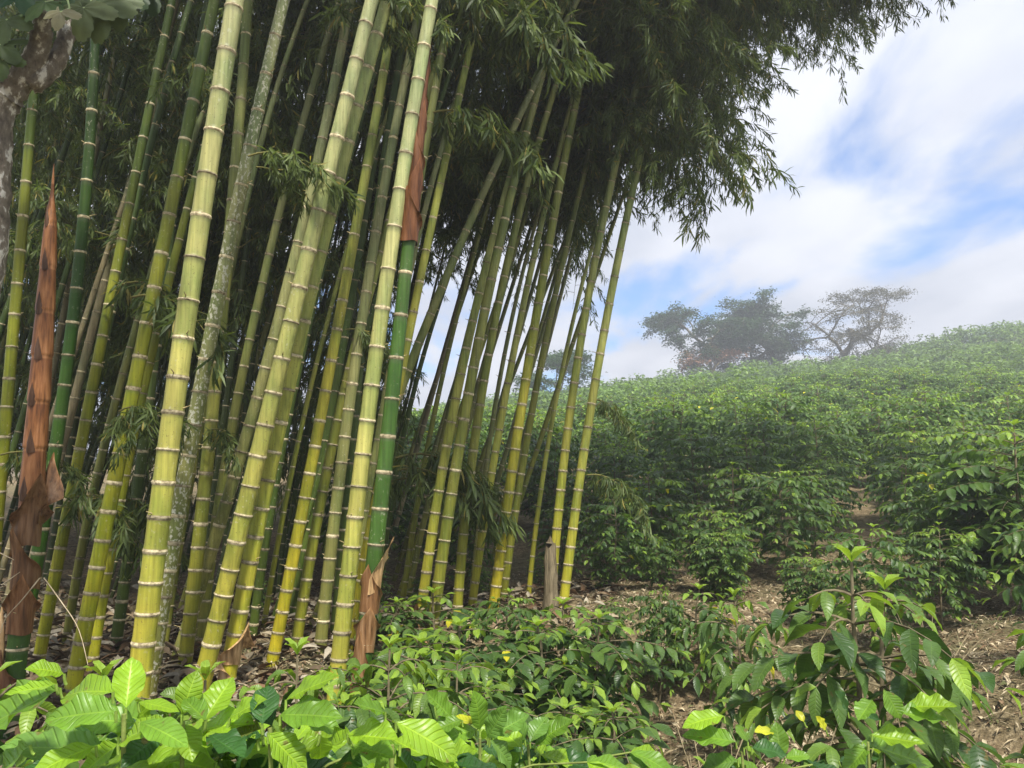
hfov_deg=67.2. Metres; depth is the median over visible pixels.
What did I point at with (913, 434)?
coffee bush
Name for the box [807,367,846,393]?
coffee bush
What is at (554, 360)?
hill tree
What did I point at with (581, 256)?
bamboo culm
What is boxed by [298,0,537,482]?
bamboo culm
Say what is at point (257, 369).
bamboo culm
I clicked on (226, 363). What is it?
bamboo culm
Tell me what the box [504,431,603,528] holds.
coffee bush
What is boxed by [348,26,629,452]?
bamboo culm
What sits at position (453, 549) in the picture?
coffee bush
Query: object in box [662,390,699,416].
coffee bush
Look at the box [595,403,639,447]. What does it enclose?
coffee bush
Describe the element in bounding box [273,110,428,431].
bamboo culm
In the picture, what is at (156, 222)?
bamboo culm
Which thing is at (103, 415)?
bamboo culm
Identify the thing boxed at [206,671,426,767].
coffee bush
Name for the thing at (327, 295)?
bamboo culm
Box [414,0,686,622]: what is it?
bamboo culm
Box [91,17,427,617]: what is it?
bamboo culm
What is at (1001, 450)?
coffee bush
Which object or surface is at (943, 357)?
coffee rows
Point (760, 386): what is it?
coffee bush
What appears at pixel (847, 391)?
coffee bush
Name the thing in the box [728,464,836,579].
coffee bush
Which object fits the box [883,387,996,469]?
coffee bush
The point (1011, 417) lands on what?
coffee bush
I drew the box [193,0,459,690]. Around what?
bamboo culm
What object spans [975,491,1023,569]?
coffee bush
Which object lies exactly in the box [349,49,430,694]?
bamboo shoot
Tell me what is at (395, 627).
coffee bush
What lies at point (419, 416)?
coffee bush
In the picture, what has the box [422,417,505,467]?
coffee bush
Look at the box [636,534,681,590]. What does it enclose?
coffee bush
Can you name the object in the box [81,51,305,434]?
bamboo culm
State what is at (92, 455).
bamboo culm
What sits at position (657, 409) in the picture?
coffee bush
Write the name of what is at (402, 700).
coffee bush
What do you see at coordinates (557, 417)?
coffee bush
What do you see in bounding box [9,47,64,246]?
bamboo culm
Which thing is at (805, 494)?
coffee bush
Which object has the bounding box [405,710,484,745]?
coffee bush
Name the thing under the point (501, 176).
bamboo culm
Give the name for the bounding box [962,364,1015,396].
coffee bush
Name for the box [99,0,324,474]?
bamboo culm
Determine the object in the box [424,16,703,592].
bamboo culm
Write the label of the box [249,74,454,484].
bamboo culm
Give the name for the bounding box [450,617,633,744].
coffee bush
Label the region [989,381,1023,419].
coffee bush
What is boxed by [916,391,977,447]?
coffee bush
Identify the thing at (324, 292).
bamboo culm
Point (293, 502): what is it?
bamboo culm
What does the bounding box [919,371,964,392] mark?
coffee bush
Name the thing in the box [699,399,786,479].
coffee bush
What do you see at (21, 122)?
bamboo culm
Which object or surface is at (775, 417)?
coffee bush
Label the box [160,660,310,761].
coffee bush
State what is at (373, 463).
bamboo culm
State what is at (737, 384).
coffee bush
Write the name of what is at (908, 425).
coffee bush
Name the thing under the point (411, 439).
coffee bush
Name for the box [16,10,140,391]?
bamboo culm
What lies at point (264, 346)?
bamboo culm
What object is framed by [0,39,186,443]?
bamboo culm
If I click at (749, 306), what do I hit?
ridge tree
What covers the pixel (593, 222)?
bamboo culm
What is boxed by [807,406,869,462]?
coffee bush
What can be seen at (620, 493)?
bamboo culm
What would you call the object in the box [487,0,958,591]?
bamboo culm
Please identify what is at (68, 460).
bamboo culm
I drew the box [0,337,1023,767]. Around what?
ground
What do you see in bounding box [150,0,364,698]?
bamboo culm
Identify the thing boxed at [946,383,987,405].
coffee bush
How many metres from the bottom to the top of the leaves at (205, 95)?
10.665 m
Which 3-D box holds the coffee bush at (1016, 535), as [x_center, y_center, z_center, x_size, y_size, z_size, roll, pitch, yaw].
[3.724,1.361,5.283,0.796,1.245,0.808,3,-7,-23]
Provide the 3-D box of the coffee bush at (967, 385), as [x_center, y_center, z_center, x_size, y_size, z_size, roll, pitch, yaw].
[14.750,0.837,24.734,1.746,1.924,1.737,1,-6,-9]
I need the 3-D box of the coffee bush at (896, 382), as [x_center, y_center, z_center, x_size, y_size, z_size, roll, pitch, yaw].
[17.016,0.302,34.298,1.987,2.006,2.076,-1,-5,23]
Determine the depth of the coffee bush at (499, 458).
13.54 m
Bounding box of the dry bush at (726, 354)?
[674,345,757,380]
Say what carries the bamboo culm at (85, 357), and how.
on the ground
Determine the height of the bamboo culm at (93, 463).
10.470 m
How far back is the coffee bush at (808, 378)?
36.04 m
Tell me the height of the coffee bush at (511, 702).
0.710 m
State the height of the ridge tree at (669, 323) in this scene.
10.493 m
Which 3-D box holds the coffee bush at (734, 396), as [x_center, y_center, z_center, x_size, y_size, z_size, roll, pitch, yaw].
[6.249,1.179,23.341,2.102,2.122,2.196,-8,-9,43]
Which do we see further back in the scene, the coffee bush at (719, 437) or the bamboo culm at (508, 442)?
the coffee bush at (719, 437)
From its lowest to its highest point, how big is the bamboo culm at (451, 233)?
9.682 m
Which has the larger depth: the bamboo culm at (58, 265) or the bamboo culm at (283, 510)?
the bamboo culm at (58, 265)
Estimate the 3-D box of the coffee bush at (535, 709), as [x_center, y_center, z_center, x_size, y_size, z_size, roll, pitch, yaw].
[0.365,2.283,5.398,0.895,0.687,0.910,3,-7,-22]
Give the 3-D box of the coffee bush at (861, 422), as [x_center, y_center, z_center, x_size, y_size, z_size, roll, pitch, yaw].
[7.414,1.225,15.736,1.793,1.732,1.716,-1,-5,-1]
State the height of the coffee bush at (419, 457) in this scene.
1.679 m
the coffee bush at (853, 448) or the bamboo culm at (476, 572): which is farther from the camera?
the coffee bush at (853, 448)
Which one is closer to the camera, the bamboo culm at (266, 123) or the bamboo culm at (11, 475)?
the bamboo culm at (266, 123)
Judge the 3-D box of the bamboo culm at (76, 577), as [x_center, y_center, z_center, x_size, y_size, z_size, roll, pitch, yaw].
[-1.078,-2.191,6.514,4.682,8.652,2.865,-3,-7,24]
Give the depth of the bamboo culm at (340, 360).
6.95 m
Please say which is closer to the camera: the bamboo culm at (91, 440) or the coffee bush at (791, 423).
the bamboo culm at (91, 440)
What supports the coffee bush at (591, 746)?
on the ground
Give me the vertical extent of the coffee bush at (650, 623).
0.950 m
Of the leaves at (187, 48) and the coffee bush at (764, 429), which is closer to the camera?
the leaves at (187, 48)
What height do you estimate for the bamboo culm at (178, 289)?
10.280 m
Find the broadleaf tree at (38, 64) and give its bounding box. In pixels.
[0,0,161,294]
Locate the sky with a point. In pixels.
(916, 182)
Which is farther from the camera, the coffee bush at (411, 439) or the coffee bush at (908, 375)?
the coffee bush at (908, 375)
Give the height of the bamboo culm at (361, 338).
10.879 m
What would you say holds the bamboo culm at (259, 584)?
on the ground
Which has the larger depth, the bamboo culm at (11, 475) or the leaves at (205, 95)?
the bamboo culm at (11, 475)
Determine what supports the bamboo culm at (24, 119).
on the ground
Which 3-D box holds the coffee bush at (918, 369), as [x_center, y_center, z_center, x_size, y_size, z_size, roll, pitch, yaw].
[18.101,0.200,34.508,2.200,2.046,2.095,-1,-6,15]
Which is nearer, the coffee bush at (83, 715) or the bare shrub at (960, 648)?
the coffee bush at (83, 715)
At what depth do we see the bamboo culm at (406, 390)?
12.74 m
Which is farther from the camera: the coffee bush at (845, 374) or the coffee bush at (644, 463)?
the coffee bush at (845, 374)
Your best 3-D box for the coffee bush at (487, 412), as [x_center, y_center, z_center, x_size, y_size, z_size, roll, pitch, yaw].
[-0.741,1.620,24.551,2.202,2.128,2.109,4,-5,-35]
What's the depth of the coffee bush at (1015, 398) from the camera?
22.51 m
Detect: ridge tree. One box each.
[637,301,782,375]
[706,286,817,371]
[724,324,816,370]
[750,286,922,366]
[823,309,912,359]
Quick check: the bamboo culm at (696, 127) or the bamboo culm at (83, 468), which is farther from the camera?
the bamboo culm at (83, 468)
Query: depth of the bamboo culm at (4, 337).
9.78 m
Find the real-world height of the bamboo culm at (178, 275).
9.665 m
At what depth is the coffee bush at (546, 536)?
9.53 m
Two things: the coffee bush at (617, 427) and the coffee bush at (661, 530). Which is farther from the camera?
the coffee bush at (617, 427)
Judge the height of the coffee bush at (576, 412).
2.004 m
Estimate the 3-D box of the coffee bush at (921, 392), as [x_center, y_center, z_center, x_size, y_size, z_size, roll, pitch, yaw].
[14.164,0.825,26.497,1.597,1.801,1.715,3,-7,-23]
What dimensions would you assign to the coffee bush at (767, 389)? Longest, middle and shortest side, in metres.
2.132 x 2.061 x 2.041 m
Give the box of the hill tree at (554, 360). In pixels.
[512,349,607,397]
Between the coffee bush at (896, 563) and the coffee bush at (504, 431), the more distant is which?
the coffee bush at (504, 431)
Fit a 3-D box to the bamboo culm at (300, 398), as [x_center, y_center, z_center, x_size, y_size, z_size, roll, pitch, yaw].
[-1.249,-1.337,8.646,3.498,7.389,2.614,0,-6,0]
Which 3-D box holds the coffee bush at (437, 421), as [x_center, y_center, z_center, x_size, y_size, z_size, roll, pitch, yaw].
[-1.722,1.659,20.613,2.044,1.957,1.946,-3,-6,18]
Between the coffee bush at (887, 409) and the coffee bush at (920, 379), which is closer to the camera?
the coffee bush at (887, 409)
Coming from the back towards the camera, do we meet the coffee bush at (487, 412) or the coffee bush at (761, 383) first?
the coffee bush at (761, 383)
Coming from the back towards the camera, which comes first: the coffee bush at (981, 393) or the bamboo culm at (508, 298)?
the coffee bush at (981, 393)
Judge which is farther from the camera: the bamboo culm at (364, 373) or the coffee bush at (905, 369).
the coffee bush at (905, 369)
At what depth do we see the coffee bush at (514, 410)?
26.77 m
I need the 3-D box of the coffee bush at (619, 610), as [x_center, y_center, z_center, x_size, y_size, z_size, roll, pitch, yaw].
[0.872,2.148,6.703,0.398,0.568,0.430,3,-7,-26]
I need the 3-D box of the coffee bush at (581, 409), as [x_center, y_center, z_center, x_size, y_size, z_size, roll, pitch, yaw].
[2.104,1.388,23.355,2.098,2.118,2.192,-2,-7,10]
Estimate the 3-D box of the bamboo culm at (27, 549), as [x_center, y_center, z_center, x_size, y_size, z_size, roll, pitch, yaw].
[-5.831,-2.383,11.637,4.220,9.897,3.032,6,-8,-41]
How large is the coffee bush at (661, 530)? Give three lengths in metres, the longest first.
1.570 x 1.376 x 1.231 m
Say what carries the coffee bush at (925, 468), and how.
on the ground
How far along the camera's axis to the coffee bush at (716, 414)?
19.62 m
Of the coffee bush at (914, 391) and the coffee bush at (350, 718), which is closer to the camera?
the coffee bush at (350, 718)
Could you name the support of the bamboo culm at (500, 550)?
on the ground
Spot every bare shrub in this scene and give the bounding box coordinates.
[673,711,768,767]
[895,614,990,668]
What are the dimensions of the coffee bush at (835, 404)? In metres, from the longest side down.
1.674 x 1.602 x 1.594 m
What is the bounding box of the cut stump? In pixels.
[542,536,558,615]
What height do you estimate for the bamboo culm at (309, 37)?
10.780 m
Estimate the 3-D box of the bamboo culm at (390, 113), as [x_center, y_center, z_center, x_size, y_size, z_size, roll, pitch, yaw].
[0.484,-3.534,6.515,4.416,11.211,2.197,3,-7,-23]
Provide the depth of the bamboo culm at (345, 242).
13.70 m
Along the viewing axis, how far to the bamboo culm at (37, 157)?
9.36 m
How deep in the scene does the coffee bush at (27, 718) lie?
1.63 m
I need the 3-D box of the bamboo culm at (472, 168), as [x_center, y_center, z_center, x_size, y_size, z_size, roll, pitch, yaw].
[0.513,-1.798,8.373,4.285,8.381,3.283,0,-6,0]
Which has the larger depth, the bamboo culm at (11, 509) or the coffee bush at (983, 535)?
the bamboo culm at (11, 509)
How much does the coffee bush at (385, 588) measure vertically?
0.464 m
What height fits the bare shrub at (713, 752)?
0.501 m
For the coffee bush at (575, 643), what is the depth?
6.14 m
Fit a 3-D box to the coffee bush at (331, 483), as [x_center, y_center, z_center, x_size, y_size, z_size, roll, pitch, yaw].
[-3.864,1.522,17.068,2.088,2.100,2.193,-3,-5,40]
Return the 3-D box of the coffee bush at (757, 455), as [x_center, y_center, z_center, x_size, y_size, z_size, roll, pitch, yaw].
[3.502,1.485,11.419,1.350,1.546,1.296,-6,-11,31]
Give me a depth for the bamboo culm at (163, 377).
14.20 m
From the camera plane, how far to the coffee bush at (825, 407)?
21.41 m
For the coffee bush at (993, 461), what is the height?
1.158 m
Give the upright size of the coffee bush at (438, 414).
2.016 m
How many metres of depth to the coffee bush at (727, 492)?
9.64 m
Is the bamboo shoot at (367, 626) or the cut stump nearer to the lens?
the bamboo shoot at (367, 626)
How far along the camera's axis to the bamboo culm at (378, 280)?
10.26 m
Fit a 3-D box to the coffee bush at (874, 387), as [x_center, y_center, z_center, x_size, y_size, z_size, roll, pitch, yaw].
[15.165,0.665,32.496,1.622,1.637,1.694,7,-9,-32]
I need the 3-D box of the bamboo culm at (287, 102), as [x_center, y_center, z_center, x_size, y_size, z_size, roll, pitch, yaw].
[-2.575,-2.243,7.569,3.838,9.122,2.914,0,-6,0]
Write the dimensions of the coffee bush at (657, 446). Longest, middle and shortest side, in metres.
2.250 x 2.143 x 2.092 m
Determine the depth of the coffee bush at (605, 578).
8.36 m
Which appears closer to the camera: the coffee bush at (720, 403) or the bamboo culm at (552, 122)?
the bamboo culm at (552, 122)
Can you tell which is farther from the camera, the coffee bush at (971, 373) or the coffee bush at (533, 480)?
the coffee bush at (971, 373)
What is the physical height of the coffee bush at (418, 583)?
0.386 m
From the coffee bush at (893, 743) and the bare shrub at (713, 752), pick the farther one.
the bare shrub at (713, 752)
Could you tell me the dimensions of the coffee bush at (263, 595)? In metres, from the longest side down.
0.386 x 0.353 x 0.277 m
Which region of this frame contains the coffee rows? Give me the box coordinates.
[417,320,1023,416]
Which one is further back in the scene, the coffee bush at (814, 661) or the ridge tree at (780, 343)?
the ridge tree at (780, 343)
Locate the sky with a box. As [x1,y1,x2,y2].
[10,0,1023,460]
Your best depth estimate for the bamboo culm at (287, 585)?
5.64 m
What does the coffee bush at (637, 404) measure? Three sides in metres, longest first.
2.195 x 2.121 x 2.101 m
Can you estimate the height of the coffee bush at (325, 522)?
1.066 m
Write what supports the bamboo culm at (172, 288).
on the ground
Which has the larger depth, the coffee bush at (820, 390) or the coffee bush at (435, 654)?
the coffee bush at (820, 390)
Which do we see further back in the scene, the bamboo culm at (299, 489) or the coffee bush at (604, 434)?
the coffee bush at (604, 434)
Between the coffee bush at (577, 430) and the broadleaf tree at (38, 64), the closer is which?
the broadleaf tree at (38, 64)
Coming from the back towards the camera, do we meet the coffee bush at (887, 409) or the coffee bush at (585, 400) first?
the coffee bush at (585, 400)
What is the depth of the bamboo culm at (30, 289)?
10.22 m
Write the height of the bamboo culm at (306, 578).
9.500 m
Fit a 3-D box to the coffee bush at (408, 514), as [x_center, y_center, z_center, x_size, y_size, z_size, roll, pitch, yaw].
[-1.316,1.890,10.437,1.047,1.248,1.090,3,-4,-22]
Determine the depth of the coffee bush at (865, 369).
36.42 m
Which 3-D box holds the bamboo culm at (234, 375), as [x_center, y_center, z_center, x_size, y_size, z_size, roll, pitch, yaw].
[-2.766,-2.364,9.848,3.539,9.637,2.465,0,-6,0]
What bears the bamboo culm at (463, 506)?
on the ground
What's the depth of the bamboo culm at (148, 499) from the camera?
9.31 m
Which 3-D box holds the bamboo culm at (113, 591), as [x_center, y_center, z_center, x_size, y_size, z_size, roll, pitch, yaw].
[-2.918,-1.468,8.798,3.038,7.792,2.105,0,-6,0]
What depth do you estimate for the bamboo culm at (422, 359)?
8.66 m
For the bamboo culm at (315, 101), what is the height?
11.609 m
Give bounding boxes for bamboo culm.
[0,0,162,384]
[0,0,177,209]
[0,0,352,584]
[0,5,182,437]
[0,8,198,426]
[0,8,225,429]
[0,9,179,385]
[0,24,217,537]
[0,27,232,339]
[0,33,237,394]
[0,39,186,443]
[0,90,96,566]
[1,3,290,548]
[1,7,26,49]
[1,12,221,556]
[1,42,107,435]
[1,72,87,479]
[2,2,130,498]
[2,9,139,451]
[2,10,186,546]
[3,0,254,601]
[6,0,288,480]
[6,5,19,17]
[7,5,132,303]
[8,0,267,556]
[8,15,141,490]
[8,58,180,428]
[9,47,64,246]
[10,36,109,321]
[11,7,214,437]
[11,105,117,334]
[12,0,257,579]
[12,125,39,167]
[15,19,134,510]
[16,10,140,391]
[17,0,329,416]
[20,202,141,389]
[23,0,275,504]
[29,38,100,646]
[30,0,194,647]
[31,0,200,663]
[37,0,397,474]
[45,1,333,578]
[55,0,324,435]
[61,13,218,473]
[61,87,258,572]
[62,0,307,644]
[63,0,241,696]
[64,1,360,586]
[72,49,213,489]
[78,14,280,458]
[81,3,404,609]
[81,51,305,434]
[81,187,141,473]
[82,2,351,597]
[86,0,254,670]
[86,6,303,485]
[89,88,304,475]
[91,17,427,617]
[91,90,307,433]
[96,171,289,557]
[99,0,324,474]
[110,0,208,649]
[112,0,341,379]
[113,0,352,545]
[115,3,329,499]
[115,14,290,514]
[130,0,243,700]
[143,0,356,558]
[146,44,306,375]
[146,53,451,537]
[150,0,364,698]
[153,6,476,562]
[160,107,388,540]
[163,0,309,654]
[163,65,394,437]
[171,0,354,659]
[173,0,325,574]
[176,18,349,571]
[178,0,253,663]
[182,0,409,613]
[186,6,441,501]
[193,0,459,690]
[195,0,354,651]
[195,26,453,593]
[211,19,289,488]
[216,0,390,679]
[218,132,426,594]
[220,83,420,554]
[226,0,465,423]
[228,32,407,424]
[230,215,292,509]
[236,53,472,442]
[249,43,383,636]
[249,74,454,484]
[255,0,536,628]
[266,2,398,666]
[266,255,365,410]
[269,0,468,625]
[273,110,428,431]
[274,99,438,594]
[276,0,531,614]
[283,132,436,480]
[290,5,456,647]
[297,0,480,432]
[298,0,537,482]
[298,27,447,394]
[306,0,529,362]
[307,51,475,412]
[309,0,600,564]
[309,0,718,627]
[310,1,486,452]
[314,1,423,653]
[320,70,570,456]
[321,146,429,552]
[326,0,437,704]
[329,9,409,635]
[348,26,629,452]
[349,0,614,651]
[354,30,532,420]
[369,0,701,607]
[381,0,724,588]
[383,27,517,578]
[392,0,692,645]
[392,39,602,580]
[393,0,564,287]
[393,0,905,512]
[397,0,749,595]
[406,4,763,600]
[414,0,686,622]
[417,2,687,547]
[420,46,676,573]
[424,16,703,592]
[451,0,931,541]
[452,0,711,610]
[456,146,613,554]
[464,0,749,611]
[464,0,913,589]
[468,1,721,609]
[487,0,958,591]
[489,28,729,564]
[498,5,805,486]
[500,0,740,600]
[521,0,817,596]
[552,0,804,571]
[559,0,834,610]
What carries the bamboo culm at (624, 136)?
on the ground
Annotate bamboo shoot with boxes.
[0,164,87,738]
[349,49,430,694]
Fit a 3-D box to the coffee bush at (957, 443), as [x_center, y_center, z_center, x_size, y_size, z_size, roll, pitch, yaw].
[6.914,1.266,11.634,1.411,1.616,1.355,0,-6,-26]
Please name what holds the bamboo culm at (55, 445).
on the ground
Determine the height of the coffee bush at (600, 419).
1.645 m
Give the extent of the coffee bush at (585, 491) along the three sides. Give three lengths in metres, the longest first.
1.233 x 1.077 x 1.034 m
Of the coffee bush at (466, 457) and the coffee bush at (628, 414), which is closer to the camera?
the coffee bush at (466, 457)
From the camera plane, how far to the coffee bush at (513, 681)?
5.37 m
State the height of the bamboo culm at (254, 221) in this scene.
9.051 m
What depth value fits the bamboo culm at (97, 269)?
10.79 m
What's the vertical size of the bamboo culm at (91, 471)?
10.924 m
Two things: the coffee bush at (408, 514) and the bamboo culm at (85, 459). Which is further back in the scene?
the bamboo culm at (85, 459)
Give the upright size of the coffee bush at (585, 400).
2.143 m
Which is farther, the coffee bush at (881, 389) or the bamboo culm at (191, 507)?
the coffee bush at (881, 389)
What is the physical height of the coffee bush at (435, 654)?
0.899 m
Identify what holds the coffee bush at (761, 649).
on the ground
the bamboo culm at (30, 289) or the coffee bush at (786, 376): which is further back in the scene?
the coffee bush at (786, 376)
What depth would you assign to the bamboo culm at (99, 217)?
7.60 m
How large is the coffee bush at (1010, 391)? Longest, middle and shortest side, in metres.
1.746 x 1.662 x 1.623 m
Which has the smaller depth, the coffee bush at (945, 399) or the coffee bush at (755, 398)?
the coffee bush at (945, 399)
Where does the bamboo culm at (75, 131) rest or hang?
on the ground
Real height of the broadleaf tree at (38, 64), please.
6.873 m
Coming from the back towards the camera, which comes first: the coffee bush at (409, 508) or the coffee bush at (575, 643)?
the coffee bush at (409, 508)
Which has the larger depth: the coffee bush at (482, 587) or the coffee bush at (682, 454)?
the coffee bush at (682, 454)
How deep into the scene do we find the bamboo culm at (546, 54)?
6.00 m
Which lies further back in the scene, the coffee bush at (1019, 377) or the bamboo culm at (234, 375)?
the coffee bush at (1019, 377)
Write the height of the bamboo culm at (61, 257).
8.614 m
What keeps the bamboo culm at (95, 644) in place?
on the ground
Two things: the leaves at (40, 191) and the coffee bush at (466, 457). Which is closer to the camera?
the leaves at (40, 191)
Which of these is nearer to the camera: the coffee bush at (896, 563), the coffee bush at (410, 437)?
the coffee bush at (896, 563)
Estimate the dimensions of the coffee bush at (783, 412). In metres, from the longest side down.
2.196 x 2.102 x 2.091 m
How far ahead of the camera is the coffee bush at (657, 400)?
32.95 m
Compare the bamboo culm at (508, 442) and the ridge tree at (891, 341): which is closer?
the bamboo culm at (508, 442)
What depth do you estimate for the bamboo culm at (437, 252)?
10.52 m
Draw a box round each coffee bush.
[0,657,219,767]
[0,661,189,767]
[1,658,192,766]
[96,670,324,767]
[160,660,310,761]
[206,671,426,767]
[210,636,406,762]
[249,577,272,612]
[282,634,485,753]
[290,417,338,488]
[302,692,371,738]
[316,485,405,569]
[321,498,329,551]
[323,631,511,746]
[327,693,497,767]
[340,670,489,740]
[354,597,440,663]
[372,616,557,695]
[373,466,419,547]
[376,437,431,509]
[377,586,499,661]
[380,571,393,605]
[389,649,570,767]
[390,481,438,562]
[391,410,438,494]
[392,429,424,468]
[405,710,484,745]
[407,425,504,482]
[407,577,432,604]
[412,407,436,461]
[413,405,443,462]
[418,432,508,499]
[419,499,498,580]
[420,414,470,449]
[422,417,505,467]
[426,689,627,767]
[450,447,507,520]
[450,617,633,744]
[453,680,559,749]
[460,588,566,705]
[466,565,491,593]
[471,401,508,427]
[481,418,528,482]
[482,404,536,469]
[490,401,541,420]
[496,597,627,700]
[497,409,588,500]
[497,707,671,767]
[502,450,576,524]
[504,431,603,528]
[507,414,573,475]
[509,608,693,739]
[510,656,626,755]
[522,696,656,767]
[523,501,594,579]
[525,405,546,418]
[526,554,543,584]
[530,406,583,464]
[539,700,684,767]
[548,472,617,547]
[555,395,610,449]
[559,402,596,460]
[569,488,667,587]
[570,421,624,475]
[571,420,642,479]
[575,394,601,406]
[583,443,652,527]
[585,550,621,587]
[586,471,704,579]
[588,436,656,498]
[593,411,628,462]
[594,597,636,658]
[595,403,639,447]
[596,393,626,413]
[596,417,648,463]
[610,398,688,481]
[613,391,677,454]
[613,393,641,410]
[625,584,693,702]
[627,458,704,529]
[631,394,726,479]
[632,397,678,429]
[635,394,671,410]
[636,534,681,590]
[639,583,758,693]
[642,445,709,498]
[646,709,835,767]
[649,428,735,521]
[661,390,686,400]
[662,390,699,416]
[670,587,794,763]
[671,505,764,592]
[674,383,712,408]
[675,410,734,469]
[680,396,744,458]
[683,389,746,446]
[685,527,755,601]
[686,378,720,393]
[688,462,781,562]
[691,388,750,446]
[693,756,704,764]
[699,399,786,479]
[701,432,793,536]
[707,384,740,399]
[713,544,1023,767]
[715,386,753,403]
[717,377,758,402]
[720,411,805,487]
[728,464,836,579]
[729,388,784,419]
[729,450,776,511]
[738,387,824,469]
[740,384,777,399]
[741,385,784,402]
[747,376,779,397]
[749,392,813,450]
[767,417,822,479]
[768,374,815,407]
[770,415,872,497]
[774,369,813,394]
[774,466,856,552]
[776,552,843,623]
[782,380,833,419]
[786,373,820,391]
[786,383,854,424]
[791,397,848,442]
[796,690,956,767]
[797,454,867,536]
[803,431,871,485]
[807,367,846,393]
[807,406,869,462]
[810,523,944,643]
[811,401,858,417]
[814,371,856,389]
[814,380,852,397]
[814,409,859,459]
[815,384,864,417]
[831,388,892,426]
[833,402,918,479]
[834,384,863,406]
[839,366,875,388]
[839,370,879,396]
[840,404,876,449]
[850,365,884,389]
[852,375,900,406]
[852,388,939,462]
[856,384,886,397]
[859,432,943,516]
[863,451,940,540]
[865,394,928,447]
[867,410,965,486]
[872,426,964,499]
[875,368,914,401]
[876,368,922,402]
[878,365,919,388]
[879,463,1023,598]
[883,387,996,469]
[889,366,935,400]
[892,521,994,628]
[893,384,954,424]
[894,490,966,567]
[898,382,948,401]
[904,371,951,397]
[910,414,1012,518]
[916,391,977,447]
[916,419,1023,610]
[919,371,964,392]
[934,402,996,464]
[940,380,1005,415]
[941,374,987,394]
[944,382,1016,429]
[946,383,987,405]
[947,373,978,395]
[958,365,995,390]
[958,392,1023,461]
[961,459,1023,520]
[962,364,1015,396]
[963,446,1014,485]
[965,422,1023,464]
[968,369,1021,400]
[969,393,1023,427]
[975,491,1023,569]
[980,509,1023,626]
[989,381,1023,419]
[990,401,1023,451]
[991,629,1023,763]
[994,388,1023,430]
[994,434,1023,468]
[997,382,1023,407]
[1006,371,1023,393]
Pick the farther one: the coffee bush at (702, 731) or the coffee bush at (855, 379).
the coffee bush at (855, 379)
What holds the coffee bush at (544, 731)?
on the ground
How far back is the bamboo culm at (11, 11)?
13.05 m
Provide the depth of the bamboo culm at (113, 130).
9.90 m
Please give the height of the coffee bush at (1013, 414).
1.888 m
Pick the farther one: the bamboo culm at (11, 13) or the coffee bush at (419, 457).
the coffee bush at (419, 457)
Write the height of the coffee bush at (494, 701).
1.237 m
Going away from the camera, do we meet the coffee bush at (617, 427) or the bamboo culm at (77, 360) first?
the bamboo culm at (77, 360)
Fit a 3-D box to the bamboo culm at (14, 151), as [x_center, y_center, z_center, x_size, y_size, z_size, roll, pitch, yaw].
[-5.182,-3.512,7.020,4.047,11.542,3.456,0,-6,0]
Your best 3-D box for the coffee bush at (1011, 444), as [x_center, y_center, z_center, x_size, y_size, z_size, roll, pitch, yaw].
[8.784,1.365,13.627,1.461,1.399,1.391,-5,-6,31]
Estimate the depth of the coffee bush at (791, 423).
15.94 m
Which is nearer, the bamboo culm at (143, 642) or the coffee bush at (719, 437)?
the bamboo culm at (143, 642)
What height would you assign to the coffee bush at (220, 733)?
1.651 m
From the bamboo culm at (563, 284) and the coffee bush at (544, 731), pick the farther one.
the bamboo culm at (563, 284)
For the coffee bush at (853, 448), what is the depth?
14.05 m
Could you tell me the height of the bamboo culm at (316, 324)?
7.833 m
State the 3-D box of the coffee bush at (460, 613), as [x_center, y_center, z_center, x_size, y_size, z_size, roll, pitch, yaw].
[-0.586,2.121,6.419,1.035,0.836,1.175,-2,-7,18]
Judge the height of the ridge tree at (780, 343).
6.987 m
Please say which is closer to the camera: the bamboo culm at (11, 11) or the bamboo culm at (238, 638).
the bamboo culm at (238, 638)
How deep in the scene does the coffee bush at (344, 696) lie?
3.52 m
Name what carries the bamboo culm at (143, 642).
on the ground
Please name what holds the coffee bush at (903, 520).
on the ground
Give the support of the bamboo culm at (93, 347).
on the ground
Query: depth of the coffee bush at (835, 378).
36.34 m
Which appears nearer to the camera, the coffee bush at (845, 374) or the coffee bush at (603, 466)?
the coffee bush at (603, 466)
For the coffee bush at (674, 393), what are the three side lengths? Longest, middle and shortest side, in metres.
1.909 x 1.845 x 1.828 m
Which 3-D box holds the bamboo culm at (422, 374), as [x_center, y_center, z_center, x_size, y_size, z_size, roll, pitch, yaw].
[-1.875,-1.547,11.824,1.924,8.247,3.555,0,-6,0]
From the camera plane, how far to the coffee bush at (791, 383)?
32.72 m
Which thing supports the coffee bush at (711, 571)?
on the ground
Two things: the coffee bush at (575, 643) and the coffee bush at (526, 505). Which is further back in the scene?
the coffee bush at (526, 505)
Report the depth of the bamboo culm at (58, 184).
11.60 m
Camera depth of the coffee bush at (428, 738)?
1.19 m
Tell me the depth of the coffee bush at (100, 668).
1.80 m
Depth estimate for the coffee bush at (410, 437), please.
17.17 m
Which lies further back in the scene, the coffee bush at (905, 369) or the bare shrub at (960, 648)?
the coffee bush at (905, 369)
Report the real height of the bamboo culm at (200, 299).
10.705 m
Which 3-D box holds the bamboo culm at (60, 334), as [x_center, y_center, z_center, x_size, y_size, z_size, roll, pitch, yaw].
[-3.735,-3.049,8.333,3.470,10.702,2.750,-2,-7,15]
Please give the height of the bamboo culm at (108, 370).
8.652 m

